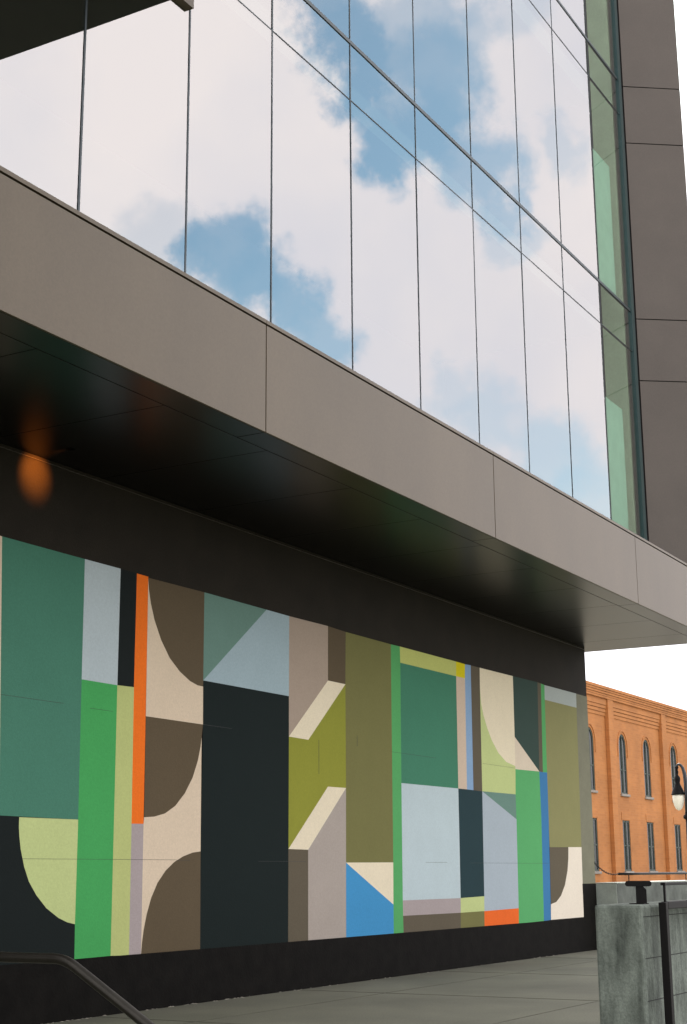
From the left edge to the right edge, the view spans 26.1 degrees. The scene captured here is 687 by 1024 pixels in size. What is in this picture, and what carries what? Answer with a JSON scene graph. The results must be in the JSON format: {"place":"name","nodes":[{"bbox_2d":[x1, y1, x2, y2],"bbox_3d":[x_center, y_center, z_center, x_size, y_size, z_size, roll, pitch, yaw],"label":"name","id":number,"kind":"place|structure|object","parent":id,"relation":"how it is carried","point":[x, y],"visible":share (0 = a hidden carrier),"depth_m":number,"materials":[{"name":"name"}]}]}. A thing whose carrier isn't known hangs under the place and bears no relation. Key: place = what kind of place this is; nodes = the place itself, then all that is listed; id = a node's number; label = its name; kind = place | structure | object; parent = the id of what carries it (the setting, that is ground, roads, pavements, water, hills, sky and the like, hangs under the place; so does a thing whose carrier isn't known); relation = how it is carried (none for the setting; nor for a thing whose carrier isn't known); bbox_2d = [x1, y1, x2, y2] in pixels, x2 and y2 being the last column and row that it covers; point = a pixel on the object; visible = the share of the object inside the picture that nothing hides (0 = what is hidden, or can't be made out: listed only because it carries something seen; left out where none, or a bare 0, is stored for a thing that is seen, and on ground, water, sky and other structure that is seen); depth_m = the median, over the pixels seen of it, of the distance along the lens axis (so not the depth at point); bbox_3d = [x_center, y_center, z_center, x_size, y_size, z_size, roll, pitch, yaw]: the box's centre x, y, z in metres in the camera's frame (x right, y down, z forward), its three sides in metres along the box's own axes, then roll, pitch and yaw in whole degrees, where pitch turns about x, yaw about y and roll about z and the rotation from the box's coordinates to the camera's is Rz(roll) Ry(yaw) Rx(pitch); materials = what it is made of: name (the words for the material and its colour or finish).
{"place":"outdoors","nodes":[
{"label":"outdoors","id":0,"kind":"place"},
{"bbox_2d":[49,950,599,1023],"bbox_3d":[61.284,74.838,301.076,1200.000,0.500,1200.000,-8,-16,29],"label":"ground","id":1,"kind":"structure","parent":0,"point":[576,983],"depth_m":19.00,"materials":[{"name":"concrete"}]},
{"bbox_2d":[0,952,154,1023],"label":"stair handrail","id":2,"kind":"object","parent":1,"relation":"on","point":[114,998],"visible":1,"depth_m":6.07,"materials":[{"name":"black metal"}]},
{"bbox_2d":[47,955,553,1023],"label":"grit","id":3,"kind":"object","parent":1,"relation":"on","point":[225,999],"visible":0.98,"depth_m":18.91,"materials":[{"name":"grey gravel"}]},
{"bbox_2d":[183,961,592,1023],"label":"paving joint","id":4,"kind":"object","parent":1,"relation":"on","point":[374,994],"depth_m":19.86,"materials":[{"name":"grey concrete"}]},
{"bbox_2d":[313,990,597,1000],"bbox_3d":[6.093,5.838,17.395,15.490,0.003,0.012,-8,-16,29],"label":"paving joint","id":5,"kind":"object","parent":1,"relation":"on","point":[457,995],"visible":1,"depth_m":19.91,"materials":[{"name":"grey concrete"}]},
{"bbox_2d":[447,971,597,975],"bbox_3d":[8.316,6.749,21.200,15.490,0.003,0.012,-8,-16,29],"label":"paving joint","id":6,"kind":"object","parent":1,"relation":"on","point":[519,973],"visible":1,"depth_m":24.17,"materials":[{"name":"grey concrete"}]},
{"bbox_2d":[493,1001,596,1023],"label":"paving joint","id":7,"kind":"object","parent":1,"relation":"on","point":[544,1012],"depth_m":17.31,"materials":[{"name":"grey concrete"}]},
{"bbox_2d":[595,899,686,1023],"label":"concrete wall","id":8,"kind":"structure","parent":1,"relation":"on","point":[630,976],"depth_m":9.54,"materials":[{"name":"grey concrete"}]},
{"bbox_2d":[625,881,651,903],"bbox_3d":[1.958,2.522,9.842,0.184,0.148,0.111,-8,-16,29],"label":"rail bracket","id":9,"kind":"object","parent":8,"relation":"on","point":[641,895],"visible":0.99,"depth_m":9.82,"materials":[{"name":"black metal"}]},
{"bbox_2d":[596,880,686,904],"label":"wall","id":10,"kind":"structure","parent":1,"relation":"on","point":[613,892],"depth_m":32.43,"materials":[{"name":"concrete"}]},
{"bbox_2d":[618,872,686,880],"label":"guard rail","id":11,"kind":"object","parent":10,"relation":"on","point":[652,873],"visible":0.9,"depth_m":34.42,"materials":[{"name":"black metal"}]},
{"bbox_2d":[658,882,686,1023],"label":"metal railing","id":12,"kind":"object","parent":1,"relation":"on","point":[665,906],"visible":1,"depth_m":9.57,"materials":[{"name":"black metal"}]},
{"bbox_2d":[671,763,686,838],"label":"street lamp","id":13,"kind":"object","parent":1,"relation":"on","point":[679,794],"visible":1,"depth_m":43.07,"materials":[{"name":"black metal"}]},
{"bbox_2d":[0,0,686,1023],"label":"office building","id":14,"kind":"structure","parent":0,"point":[342,446],"depth_m":23.38,"materials":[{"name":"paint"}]},
{"bbox_2d":[594,863,617,874],"bbox_3d":[5.713,7.742,32.229,0.042,0.291,0.972,-13,-18,41],"label":"chain","id":15,"kind":"object","parent":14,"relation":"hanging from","point":[604,871],"visible":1,"depth_m":32.11,"materials":[{"name":"black metal"}]},
{"bbox_2d":[585,0,686,709],"label":"sky","id":16,"kind":"structure","parent":0,"point":[656,673],"materials":[{"name":"white"}]},
{"bbox_2d":[586,680,686,882],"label":"brick building","id":17,"kind":"structure","parent":0,"point":[638,748],"depth_m":102.83,"materials":[{"name":"brick"}]},
{"bbox_2d":[588,723,597,792],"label":"window","id":18,"kind":"structure","parent":17,"relation":"in","point":[593,790],"depth_m":96.33,"materials":[{"name":"glass"}]},
{"bbox_2d":[592,809,601,873],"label":"window","id":19,"kind":"structure","parent":17,"relation":"in","point":[594,812],"depth_m":95.10,"materials":[{"name":"glass"}]},
{"bbox_2d":[617,730,629,796],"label":"window","id":20,"kind":"structure","parent":17,"relation":"in","point":[621,751],"depth_m":101.40,"materials":[{"name":"glass"}]},
{"bbox_2d":[621,812,633,872],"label":"window","id":21,"kind":"structure","parent":17,"relation":"in","point":[625,815],"depth_m":100.15,"materials":[{"name":"glass"}]},
{"bbox_2d":[642,736,653,799],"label":"window","id":22,"kind":"structure","parent":17,"relation":"in","point":[645,750],"depth_m":105.73,"materials":[{"name":"glass"}]},
{"bbox_2d":[646,814,657,871],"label":"window","id":23,"kind":"structure","parent":17,"relation":"in","point":[649,818],"depth_m":104.44,"materials":[{"name":"glass"}]},
{"bbox_2d":[669,742,678,801],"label":"window","id":24,"kind":"structure","parent":17,"relation":"in","point":[672,756],"depth_m":111.10,"materials":[{"name":"glass"}]},
{"bbox_2d":[673,817,684,871],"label":"window","id":25,"kind":"structure","parent":17,"relation":"in","point":[677,820],"depth_m":109.83,"materials":[{"name":"glass"}]}
]}

